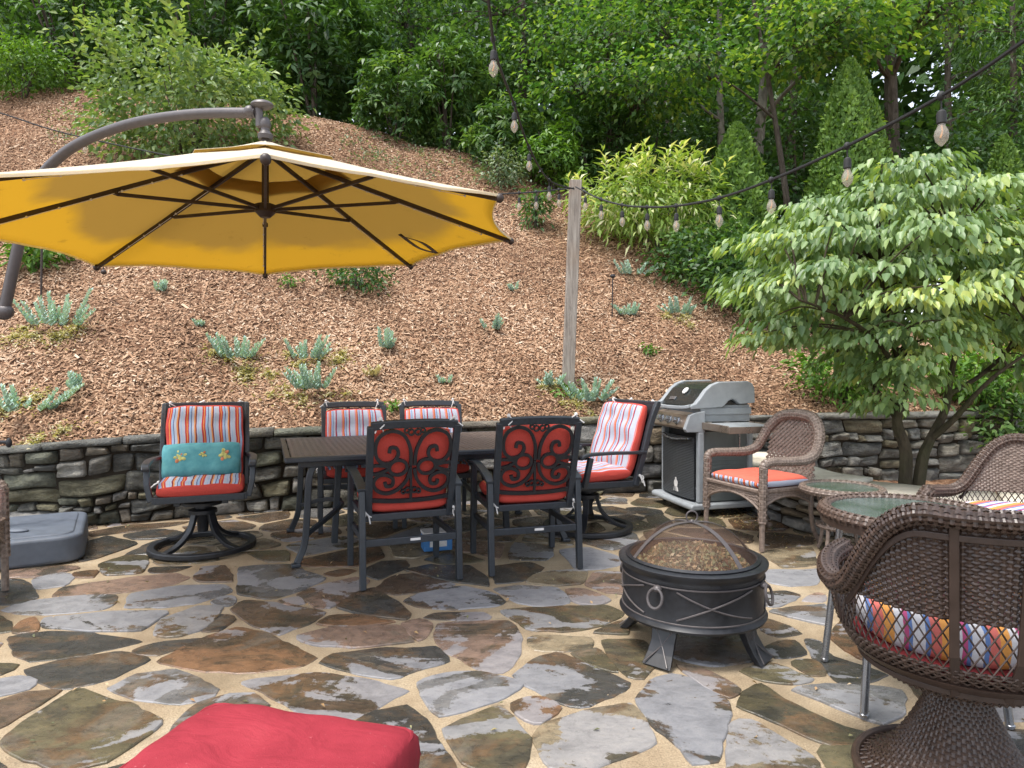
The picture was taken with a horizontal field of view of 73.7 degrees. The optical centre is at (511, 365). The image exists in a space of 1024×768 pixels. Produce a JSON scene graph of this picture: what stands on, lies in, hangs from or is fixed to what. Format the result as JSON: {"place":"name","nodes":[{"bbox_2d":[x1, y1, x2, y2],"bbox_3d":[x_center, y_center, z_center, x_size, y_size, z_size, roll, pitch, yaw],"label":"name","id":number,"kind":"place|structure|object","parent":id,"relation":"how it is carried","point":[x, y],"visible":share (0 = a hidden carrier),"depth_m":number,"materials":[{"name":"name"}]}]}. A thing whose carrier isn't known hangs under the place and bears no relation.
{"place":"outdoors","nodes":[
{"label":"outdoors","id":0,"kind":"place"},
{"bbox_2d":[0,87,1016,445],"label":"hillside","id":1,"kind":"structure","parent":0,"point":[346,329],"depth_m":8.21,"materials":[{"name":"brown wood"}]},
{"bbox_2d":[0,242,75,273],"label":"shrub","id":2,"kind":"object","parent":1,"relation":"on","point":[34,254],"visible":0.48,"depth_m":8.18,"materials":[{"name":"green plant"}]},
{"bbox_2d":[40,249,42,297],"bbox_3d":[-5.327,-1.020,7.740,0.050,0.727,0.040,0,0,0],"label":"garden stake","id":3,"kind":"object","parent":1,"relation":"on","point":[41,270],"visible":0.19,"depth_m":7.73,"materials":[{"name":"brown metal"}]},
{"bbox_2d":[0,383,97,448],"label":"sedum","id":4,"kind":"object","parent":1,"relation":"on","point":[13,403],"visible":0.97,"depth_m":5.93,"materials":[{"name":"green plant"}]},
{"bbox_2d":[0,287,98,355],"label":"sedum","id":5,"kind":"object","parent":1,"relation":"on","point":[52,318],"visible":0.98,"depth_m":6.99,"materials":[{"name":"green plant"}]},
{"bbox_2d":[0,23,101,100],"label":"shrub","id":6,"kind":"object","parent":1,"relation":"on","point":[45,71],"visible":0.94,"depth_m":13.78,"materials":[{"name":"green plant"}]},
{"bbox_2d":[65,370,84,389],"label":"sedum","id":7,"kind":"object","parent":1,"relation":"on","point":[72,380],"visible":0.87,"depth_m":6.18,"materials":[{"name":"green plant"}]},
{"bbox_2d":[0,0,164,88],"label":"woodland tree","id":8,"kind":"object","parent":1,"relation":"on","point":[3,3],"visible":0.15,"depth_m":17.41,"materials":[{"name":"green plant"}]},
{"bbox_2d":[0,0,173,90],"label":"rhododendron","id":9,"kind":"object","parent":1,"relation":"on","point":[66,17],"visible":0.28,"depth_m":14.98,"materials":[{"name":"green plant"}]},
{"bbox_2d":[2,0,281,93],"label":"woodland tree","id":10,"kind":"object","parent":1,"relation":"on","point":[115,25],"visible":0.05,"depth_m":17.02,"materials":[{"name":"green plant"}]},
{"bbox_2d":[153,279,167,290],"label":"sedum","id":11,"kind":"object","parent":1,"relation":"on","point":[162,286],"visible":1,"depth_m":7.90,"materials":[{"name":"green plant"}]},
{"bbox_2d":[37,0,318,163],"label":"leafy shrub","id":12,"kind":"object","parent":1,"relation":"on","point":[223,81],"visible":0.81,"depth_m":10.59,"materials":[{"name":"green plant"}]},
{"bbox_2d":[88,0,306,105],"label":"rhododendron","id":13,"kind":"object","parent":1,"relation":"on","point":[199,30],"visible":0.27,"depth_m":14.65,"materials":[{"name":"green plant"}]},
{"bbox_2d":[191,318,204,326],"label":"sedum","id":14,"kind":"object","parent":1,"relation":"on","point":[201,323],"visible":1,"depth_m":7.37,"materials":[{"name":"green plant"}]},
{"bbox_2d":[185,332,288,394],"bbox_3d":[-2.796,-0.038,7.028,1.024,0.638,0.825,0,0,0],"label":"sedum","id":15,"kind":"object","parent":1,"relation":"on","point":[221,348],"visible":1,"depth_m":7.00,"materials":[{"name":"green plant"}]},
{"bbox_2d":[138,0,428,118],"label":"woodland tree","id":16,"kind":"object","parent":1,"relation":"on","point":[244,23],"visible":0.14,"depth_m":16.05,"materials":[{"name":"green plant"}]},
{"bbox_2d":[277,273,304,288],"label":"seedling","id":17,"kind":"object","parent":1,"relation":"on","point":[288,281],"visible":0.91,"depth_m":8.42,"materials":[{"name":"green plant"}]},
{"bbox_2d":[41,100,559,194],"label":"thin weeds","id":18,"kind":"object","parent":1,"relation":"on","point":[75,128],"visible":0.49,"depth_m":12.40,"materials":[{"name":"green plant"}]},
{"bbox_2d":[254,360,360,413],"bbox_3d":[-2.007,0.194,6.734,1.024,0.517,0.564,0,0,-17],"label":"sedum","id":19,"kind":"object","parent":1,"relation":"on","point":[307,381],"visible":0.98,"depth_m":6.68,"materials":[{"name":"green plant"}]},
{"bbox_2d":[276,334,360,378],"bbox_3d":[-2.131,-0.096,7.349,0.951,0.493,0.753,0,0,0],"label":"sedum","id":20,"kind":"object","parent":1,"relation":"on","point":[318,353],"visible":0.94,"depth_m":7.26,"materials":[{"name":"green plant"}]},
{"bbox_2d":[230,0,407,123],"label":"rhododendron","id":21,"kind":"object","parent":1,"relation":"on","point":[295,41],"visible":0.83,"depth_m":14.11,"materials":[{"name":"green plant"}]},
{"bbox_2d":[312,266,398,296],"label":"shrub","id":22,"kind":"object","parent":1,"relation":"on","point":[354,279],"visible":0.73,"depth_m":8.67,"materials":[{"name":"green plant"}]},
{"bbox_2d":[362,363,381,375],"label":"sedum","id":23,"kind":"object","parent":1,"relation":"on","point":[375,371],"visible":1,"depth_m":7.09,"materials":[{"name":"plant"}]},
{"bbox_2d":[377,326,396,348],"bbox_3d":[-1.376,-0.315,7.558,0.209,0.258,0.246,0,0,0],"label":"sedum","id":24,"kind":"object","parent":1,"relation":"on","point":[388,342],"visible":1,"depth_m":7.49,"materials":[{"name":"green plant"}]},
{"bbox_2d":[243,0,535,143],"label":"woodland tree","id":25,"kind":"object","parent":1,"relation":"on","point":[400,17],"visible":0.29,"depth_m":15.75,"materials":[{"name":"green plant"}]},
{"bbox_2d":[384,398,399,412],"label":"seedling","id":26,"kind":"object","parent":1,"relation":"on","point":[392,406],"visible":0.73,"depth_m":6.72,"materials":[{"name":"green plant"}]},
{"bbox_2d":[345,48,454,146],"bbox_3d":[-2.212,-5.245,13.582,2.361,2.011,1.821,0,0,0],"label":"mountain laurel","id":27,"kind":"object","parent":1,"relation":"on","point":[367,95],"visible":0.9,"depth_m":13.24,"materials":[{"name":"green plant"}]},
{"bbox_2d":[435,374,452,383],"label":"sedum","id":28,"kind":"object","parent":1,"relation":"on","point":[443,380],"visible":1,"depth_m":7.23,"materials":[{"name":"green plant"}]},
{"bbox_2d":[406,20,499,152],"bbox_3d":[-1.218,-5.405,13.610,2.031,2.778,1.718,0,0,0],"label":"mountain laurel","id":29,"kind":"object","parent":1,"relation":"on","point":[429,60],"visible":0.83,"depth_m":13.49,"materials":[{"name":"green plant"}]},
{"bbox_2d":[479,313,503,329],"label":"sedum","id":30,"kind":"object","parent":1,"relation":"on","point":[497,320],"visible":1,"depth_m":8.35,"materials":[{"name":"green plant"}]},
{"bbox_2d":[369,0,626,165],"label":"woodland tree","id":31,"kind":"object","parent":1,"relation":"on","point":[501,32],"visible":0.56,"depth_m":14.99,"materials":[{"name":"green plant"}]},
{"bbox_2d":[462,137,533,190],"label":"silver shrub","id":32,"kind":"object","parent":1,"relation":"on","point":[495,155],"visible":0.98,"depth_m":12.11,"materials":[{"name":"green plant"}]},
{"bbox_2d":[458,89,562,173],"bbox_3d":[-0.004,-4.351,12.924,2.028,1.544,1.462,0,0,0],"label":"mountain laurel","id":33,"kind":"object","parent":1,"relation":"on","point":[504,130],"visible":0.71,"depth_m":12.64,"materials":[{"name":"green plant"}]},
{"bbox_2d":[0,85,1023,445],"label":"bark chips","id":34,"kind":"object","parent":1,"relation":"on","point":[174,387],"visible":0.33,"depth_m":7.89,"materials":[{"name":"brown wood"}]},
{"bbox_2d":[1,0,1023,258],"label":"woods","id":35,"kind":"object","parent":1,"relation":"on","point":[915,72],"visible":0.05,"depth_m":21.22,"materials":[{"name":"green plant"}]},
{"bbox_2d":[506,281,518,289],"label":"sedum","id":36,"kind":"object","parent":1,"relation":"on","point":[511,286],"visible":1,"depth_m":9.30,"materials":[{"name":"green plant"}]},
{"bbox_2d":[511,175,558,231],"bbox_3d":[0.379,-2.607,11.133,0.842,0.966,0.713,0,0,0],"label":"sapling","id":37,"kind":"object","parent":1,"relation":"on","point":[534,211],"visible":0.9,"depth_m":11.07,"materials":[{"name":"green plant"}]},
{"bbox_2d":[535,370,565,396],"bbox_3d":[0.387,0.183,7.420,0.446,0.297,0.261,0,0,-27],"label":"sedum","id":38,"kind":"object","parent":1,"relation":"on","point":[547,382],"visible":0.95,"depth_m":7.39,"materials":[{"name":"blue plant"}]},
{"bbox_2d":[517,110,589,192],"bbox_3d":[0.743,-3.844,12.374,1.321,1.618,1.173,0,0,0],"label":"mountain laurel","id":39,"kind":"object","parent":1,"relation":"on","point":[543,144],"visible":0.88,"depth_m":12.24,"materials":[{"name":"green plant"}]},
{"bbox_2d":[550,379,582,397],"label":"seedling","id":40,"kind":"object","parent":1,"relation":"on","point":[559,393],"visible":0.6,"depth_m":7.30,"materials":[{"name":"green plant"}]},
{"bbox_2d":[562,179,584,384],"bbox_3d":[0.674,-0.798,7.569,0.262,2.516,0.154,0,0,0],"label":"wooden post","id":41,"kind":"object","parent":1,"relation":"on","point":[571,283],"visible":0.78,"depth_m":7.50,"materials":[{"name":"grey wood"}]},
{"bbox_2d":[0,112,573,206],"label":"string lights","id":42,"kind":"object","parent":41,"relation":"hanging from","point":[536,197],"visible":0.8,"depth_m":8.26,"materials":[{"name":"black rubber"}]},
{"bbox_2d":[487,0,574,195],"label":"string lights","id":43,"kind":"object","parent":41,"relation":"hanging from","point":[495,58],"visible":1,"depth_m":4.62,"materials":[{"name":"black rubber"}]},
{"bbox_2d":[575,39,1023,227],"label":"string lights","id":44,"kind":"object","parent":41,"relation":"hanging from","point":[941,117],"visible":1,"depth_m":3.29,"materials":[{"name":"black rubber"}]},
{"bbox_2d":[543,376,618,415],"bbox_3d":[0.795,0.331,7.217,0.859,0.458,0.589,0,0,-19],"label":"sedum","id":45,"kind":"object","parent":1,"relation":"on","point":[592,395],"visible":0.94,"depth_m":7.19,"materials":[{"name":"green plant"}]},
{"bbox_2d":[548,52,655,202],"bbox_3d":[1.806,-4.356,13.596,2.383,3.230,2.000,0,0,0],"label":"mountain laurel","id":46,"kind":"object","parent":1,"relation":"on","point":[586,132],"visible":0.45,"depth_m":13.33,"materials":[{"name":"green plant"}]},
{"bbox_2d":[610,274,614,316],"bbox_3d":[1.325,-0.878,8.980,0.072,0.659,0.072,0,0,0],"label":"garden stake","id":47,"kind":"object","parent":1,"relation":"on","point":[612,276],"visible":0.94,"depth_m":8.97,"materials":[{"name":"black metal"}]},
{"bbox_2d":[472,0,769,208],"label":"woodland tree","id":48,"kind":"object","parent":1,"relation":"on","point":[636,104],"visible":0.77,"depth_m":12.95,"materials":[{"name":"green plant"}]},
{"bbox_2d":[611,302,639,314],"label":"sedum","id":49,"kind":"object","parent":1,"relation":"on","point":[631,311],"visible":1,"depth_m":9.03,"materials":[{"name":"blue plant"}]},
{"bbox_2d":[513,83,746,243],"bbox_3d":[2.550,-4.140,14.703,4.698,4.188,4.262,0,0,-41],"label":"understory bush","id":50,"kind":"object","parent":1,"relation":"on","point":[662,136],"visible":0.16,"depth_m":14.40,"materials":[{"name":"green plant"}]},
{"bbox_2d":[613,259,658,274],"bbox_3d":[1.808,-1.455,10.077,0.686,0.246,0.664,0,0,0],"label":"sedum","id":51,"kind":"object","parent":1,"relation":"on","point":[627,269],"visible":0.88,"depth_m":9.98,"materials":[{"name":"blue plant"}]},
{"bbox_2d":[533,0,761,146],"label":"woodland tree","id":52,"kind":"object","parent":1,"relation":"on","point":[664,31],"visible":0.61,"depth_m":12.75,"materials":[{"name":"green plant"}]},
{"bbox_2d":[638,342,662,356],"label":"seedling","id":53,"kind":"object","parent":1,"relation":"on","point":[650,351],"visible":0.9,"depth_m":8.20,"materials":[{"name":"green plant"}]},
{"bbox_2d":[556,136,753,263],"bbox_3d":[2.215,-2.533,10.859,3.038,2.080,2.875,0,0,36],"label":"variegated shrub","id":54,"kind":"object","parent":1,"relation":"on","point":[630,223],"visible":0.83,"depth_m":10.52,"materials":[{"name":"green plant"}]},
{"bbox_2d":[535,9,798,247],"bbox_3d":[4.160,-4.870,17.175,7.934,7.856,4.662,0,0,0],"label":"woodland tree","id":55,"kind":"object","parent":1,"relation":"on","point":[707,116],"visible":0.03,"depth_m":16.98,"materials":[{"name":"green plant"}]},
{"bbox_2d":[656,295,699,330],"bbox_3d":[2.212,-0.693,9.083,0.602,0.506,0.537,0,0,27],"label":"sedum","id":56,"kind":"object","parent":1,"relation":"on","point":[671,308],"visible":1,"depth_m":9.07,"materials":[{"name":"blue plant"}]},
{"bbox_2d":[635,204,777,288],"bbox_3d":[2.928,-1.622,10.030,2.237,1.317,1.773,0,0,0],"label":"shrub","id":57,"kind":"object","parent":1,"relation":"on","point":[679,252],"visible":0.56,"depth_m":9.88,"materials":[{"name":"green plant"}]},
{"bbox_2d":[653,73,808,259],"bbox_3d":[4.804,-3.457,14.652,3.904,5.339,3.428,0,0,0],"label":"understory bush","id":58,"kind":"object","parent":1,"relation":"on","point":[713,129],"visible":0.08,"depth_m":14.07,"materials":[{"name":"green plant"}]},
{"bbox_2d":[692,120,780,308],"bbox_3d":[3.591,-2.308,10.893,1.547,3.237,1.501,0,0,0],"label":"conical evergreen","id":59,"kind":"object","parent":1,"relation":"on","point":[739,144],"visible":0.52,"depth_m":10.56,"materials":[{"name":"green plant"}]},
{"bbox_2d":[584,0,933,218],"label":"woodland tree","id":60,"kind":"object","parent":1,"relation":"on","point":[795,50],"visible":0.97,"depth_m":11.57,"materials":[{"name":"green plant"}]},
{"bbox_2d":[654,218,871,327],"bbox_3d":[3.389,-1.176,9.368,2.794,1.625,2.404,0,0,0],"label":"shrub","id":61,"kind":"object","parent":1,"relation":"on","point":[711,261],"visible":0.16,"depth_m":9.32,"materials":[{"name":"green plant"}]},
{"bbox_2d":[747,59,843,225],"bbox_3d":[6.349,-3.958,15.134,3.730,6.807,3.333,0,0,0],"label":"understory bush","id":62,"kind":"object","parent":1,"relation":"on","point":[799,177],"visible":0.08,"depth_m":14.99,"materials":[{"name":"green plant"}]},
{"bbox_2d":[681,0,974,160],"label":"woodland tree","id":63,"kind":"object","parent":1,"relation":"on","point":[762,114],"visible":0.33,"depth_m":12.70,"materials":[{"name":"green plant"}]},
{"bbox_2d":[705,0,953,204],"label":"woodland tree","id":64,"kind":"object","parent":1,"relation":"on","point":[822,100],"visible":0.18,"depth_m":16.39,"materials":[{"name":"green plant"}]},
{"bbox_2d":[770,345,916,412],"bbox_3d":[3.744,0.132,7.703,1.623,0.925,1.402,0,0,0],"label":"ground cover plant","id":65,"kind":"object","parent":1,"relation":"on","point":[845,393],"visible":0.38,"depth_m":7.59,"materials":[{"name":"green plant"}]},
{"bbox_2d":[801,56,909,316],"bbox_3d":[5.551,-2.729,11.177,1.796,4.690,1.741,0,0,0],"label":"conical evergreen","id":66,"kind":"object","parent":1,"relation":"on","point":[852,107],"visible":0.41,"depth_m":10.90,"materials":[{"name":"green plant"}]},
{"bbox_2d":[807,88,963,326],"bbox_3d":[8.034,-3.152,14.867,3.382,5.538,3.253,0,0,0],"label":"understory bush","id":67,"kind":"object","parent":1,"relation":"on","point":[905,137],"visible":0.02,"depth_m":14.34,"materials":[{"name":"green plant"}]},
{"bbox_2d":[761,0,1019,325],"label":"woodland tree","id":68,"kind":"object","parent":1,"relation":"on","point":[890,90],"visible":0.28,"depth_m":13.44,"materials":[{"name":"green plant"}]},
{"bbox_2d":[867,0,1023,184],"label":"woodland tree","id":69,"kind":"object","parent":1,"relation":"on","point":[948,78],"visible":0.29,"depth_m":17.15,"materials":[{"name":"green plant"}]},
{"bbox_2d":[893,81,1023,321],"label":"understory bush","id":70,"kind":"object","parent":1,"relation":"on","point":[957,129],"visible":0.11,"depth_m":14.04,"materials":[{"name":"green plant"}]},
{"bbox_2d":[911,0,1023,313],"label":"woodland tree","id":71,"kind":"object","parent":1,"relation":"on","point":[1014,78],"visible":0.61,"depth_m":15.46,"materials":[{"name":"green plant"}]},
{"bbox_2d":[911,339,1023,410],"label":"ground cover plant","id":72,"kind":"object","parent":1,"relation":"on","point":[965,365],"visible":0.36,"depth_m":7.61,"materials":[{"name":"green plant"}]},
{"bbox_2d":[920,100,1023,205],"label":"understory bush","id":73,"kind":"object","parent":1,"relation":"on","point":[1000,119],"visible":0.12,"depth_m":14.92,"materials":[{"name":"green plant"}]},
{"bbox_2d":[971,133,1023,329],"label":"conical evergreen","id":74,"kind":"object","parent":1,"relation":"on","point":[1004,155],"visible":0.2,"depth_m":12.36,"materials":[{"name":"green plant"}]},
{"bbox_2d":[0,492,1023,767],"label":"patio","id":75,"kind":"structure","parent":0,"point":[548,654],"depth_m":3.09,"materials":[{"name":"grey stone"}]},
{"bbox_2d":[0,479,10,590],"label":"wicker armchair","id":76,"kind":"object","parent":75,"relation":"on","point":[5,548],"visible":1,"depth_m":3.90,"materials":[{"name":"brown wicker"}]},
{"bbox_2d":[141,400,256,560],"bbox_3d":[-2.219,0.772,4.905,0.726,1.023,0.852,0,0,-21],"label":"swivel chair","id":77,"kind":"object","parent":75,"relation":"on","point":[203,421],"visible":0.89,"depth_m":4.83,"materials":[{"name":"multicoloured fabric"}]},
{"bbox_2d":[161,442,240,477],"bbox_3d":[-2.252,0.682,4.957,0.525,0.248,0.176,0,0,-21],"label":"lumbar pillow","id":78,"kind":"object","parent":77,"relation":"on","point":[193,459],"visible":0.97,"depth_m":4.90,"materials":[{"name":"teal fabric"}]},
{"bbox_2d":[0,99,513,569],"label":"cantilever umbrella","id":79,"kind":"object","parent":75,"relation":"on","point":[264,207],"visible":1,"depth_m":4.37,"materials":[{"name":"yellow canvas"},{"name":"brown metal"},{"name":"grey metal"}]},
{"bbox_2d":[120,703,420,767],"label":"ottoman","id":80,"kind":"object","parent":75,"relation":"on","point":[221,735],"visible":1,"depth_m":1.57,"materials":[{"name":"fabric"}]},
{"bbox_2d":[0,416,602,524],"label":"stone retaining wall","id":81,"kind":"structure","parent":75,"relation":"on","point":[98,481],"depth_m":5.64,"materials":[{"name":"stone"}]},
{"bbox_2d":[316,399,397,533],"bbox_3d":[-1.282,0.789,5.620,0.634,1.001,0.677,0,0,-16],"label":"dining chair","id":82,"kind":"object","parent":75,"relation":"on","point":[338,420],"visible":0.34,"depth_m":5.75,"materials":[{"name":"multicoloured fabric"}]},
{"bbox_2d":[345,415,462,590],"bbox_3d":[-0.675,0.789,4.251,0.634,1.001,0.677,0,0,-21],"label":"dining chair","id":83,"kind":"object","parent":75,"relation":"on","point":[410,472],"visible":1,"depth_m":4.04,"materials":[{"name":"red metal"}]},
{"bbox_2d":[280,431,581,567],"bbox_3d":[-0.664,0.929,5.164,2.036,0.717,1.260,0,0,-20],"label":"dining table","id":84,"kind":"object","parent":75,"relation":"on","point":[311,454],"visible":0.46,"depth_m":4.79,"materials":[{"name":"brown metal"}]},
{"bbox_2d":[6,508,857,740],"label":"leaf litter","id":85,"kind":"object","parent":75,"relation":"attached to","point":[33,635],"visible":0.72,"depth_m":4.35,"materials":[{"name":"brown plant"}]},
{"bbox_2d":[420,527,451,551],"bbox_3d":[-0.530,1.218,4.800,0.206,0.132,0.136,0,0,-17],"label":"box","id":86,"kind":"object","parent":75,"relation":"on","point":[443,545],"visible":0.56,"depth_m":4.75,"materials":[{"name":"blue plastic"}]},
{"bbox_2d":[398,398,476,528],"bbox_3d":[-0.650,0.789,5.780,0.634,1.001,0.677,0,0,-14],"label":"dining chair","id":87,"kind":"object","parent":75,"relation":"on","point":[463,467],"visible":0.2,"depth_m":5.97,"materials":[{"name":"multicoloured fabric"}]},
{"bbox_2d":[468,412,583,576],"bbox_3d":[0.086,0.789,4.500,0.634,1.001,0.677,0,0,-16],"label":"dining chair","id":88,"kind":"object","parent":75,"relation":"on","point":[534,469],"visible":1,"depth_m":4.29,"materials":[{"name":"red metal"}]},
{"bbox_2d":[543,397,660,538],"bbox_3d":[0.660,0.772,5.458,0.852,1.023,0.726,0,0,-30],"label":"swivel chair","id":89,"kind":"object","parent":75,"relation":"on","point":[617,454],"visible":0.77,"depth_m":5.36,"materials":[{"name":"multicoloured fabric"}]},
{"bbox_2d":[603,422,711,492],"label":"stone retaining wall","id":90,"kind":"structure","parent":75,"relation":"on","point":[652,472],"depth_m":6.99,"materials":[{"name":"stone"}]},
{"bbox_2d":[619,510,773,670],"bbox_3d":[0.840,0.981,3.190,0.676,0.615,0.676,0,0,0],"label":"fire pit","id":91,"kind":"object","parent":75,"relation":"on","point":[673,587],"visible":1,"depth_m":2.96,"materials":[{"name":"black metal"}]},
{"bbox_2d":[652,380,778,514],"bbox_3d":[1.712,0.711,6.245,0.725,1.155,1.528,0,0,-14],"label":"gas grill","id":92,"kind":"object","parent":75,"relation":"on","point":[688,409],"visible":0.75,"depth_m":5.97,"materials":[{"name":"grey metal"}]},
{"bbox_2d":[663,432,694,499],"bbox_3d":[1.494,0.893,6.190,0.042,0.540,0.582,0,0,-14],"label":"cabinet door","id":93,"kind":"structure","parent":92,"relation":"in","point":[678,455],"depth_m":6.10,"materials":[{"name":"grey metal"}]},
{"bbox_2d":[702,408,824,551],"bbox_3d":[1.919,0.812,5.136,0.707,0.967,0.670,0,0,-22],"label":"wicker armchair","id":94,"kind":"object","parent":75,"relation":"on","point":[763,486],"visible":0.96,"depth_m":5.07,"materials":[{"name":"brown wicker"}]},
{"bbox_2d":[798,479,887,547],"bbox_3d":[2.270,1.056,4.700,0.558,0.474,0.557,0,0,0],"label":"side table","id":95,"kind":"object","parent":75,"relation":"on","point":[820,488],"visible":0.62,"depth_m":4.70,"materials":[{"name":"green glass"}]},
{"bbox_2d":[728,409,1023,480],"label":"stone retaining wall","id":96,"kind":"structure","parent":75,"relation":"on","point":[867,446],"depth_m":7.42,"materials":[{"name":"stone"}]},
{"bbox_2d":[958,381,1023,451],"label":"climbing plant","id":97,"kind":"object","parent":96,"relation":"hanging from","point":[1009,427],"visible":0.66,"depth_m":7.39,"materials":[{"name":"green plant"}]},
{"bbox_2d":[744,452,1023,559],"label":"stone wall","id":98,"kind":"structure","parent":75,"relation":"on","point":[792,512],"depth_m":5.33,"materials":[{"name":"stone"}]},
{"bbox_2d":[817,493,1015,729],"bbox_3d":[1.570,0.925,2.710,0.662,0.735,0.662,0,0,0],"label":"bistro table","id":99,"kind":"object","parent":75,"relation":"on","point":[857,513],"visible":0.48,"depth_m":2.78,"materials":[{"name":"green glass"}]},
{"bbox_2d":[816,502,1023,767],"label":"wicker swivel chair","id":100,"kind":"object","parent":75,"relation":"on","point":[950,641],"visible":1,"depth_m":1.92,"materials":[{"name":"brown wicker"}]},
{"bbox_2d":[873,479,996,493],"bbox_3d":[4.594,1.102,5.799,4.352,0.298,4.058,0,0,0],"label":"planting bed","id":101,"kind":"object","parent":75,"relation":"on","point":[946,481],"depth_m":7.33,"materials":[{"name":"brown plant"}]},
{"bbox_2d":[705,146,1023,485],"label":"tree","id":102,"kind":"object","parent":101,"relation":"in","point":[994,284],"visible":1,"depth_m":5.05,"materials":[{"name":"green plant"}]},
{"bbox_2d":[916,433,1023,575],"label":"wicker swivel chair","id":103,"kind":"object","parent":75,"relation":"on","point":[996,465],"visible":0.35,"depth_m":3.76,"materials":[{"name":"brown wicker"}]},
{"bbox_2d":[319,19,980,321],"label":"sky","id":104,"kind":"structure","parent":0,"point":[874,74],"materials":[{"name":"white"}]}
]}

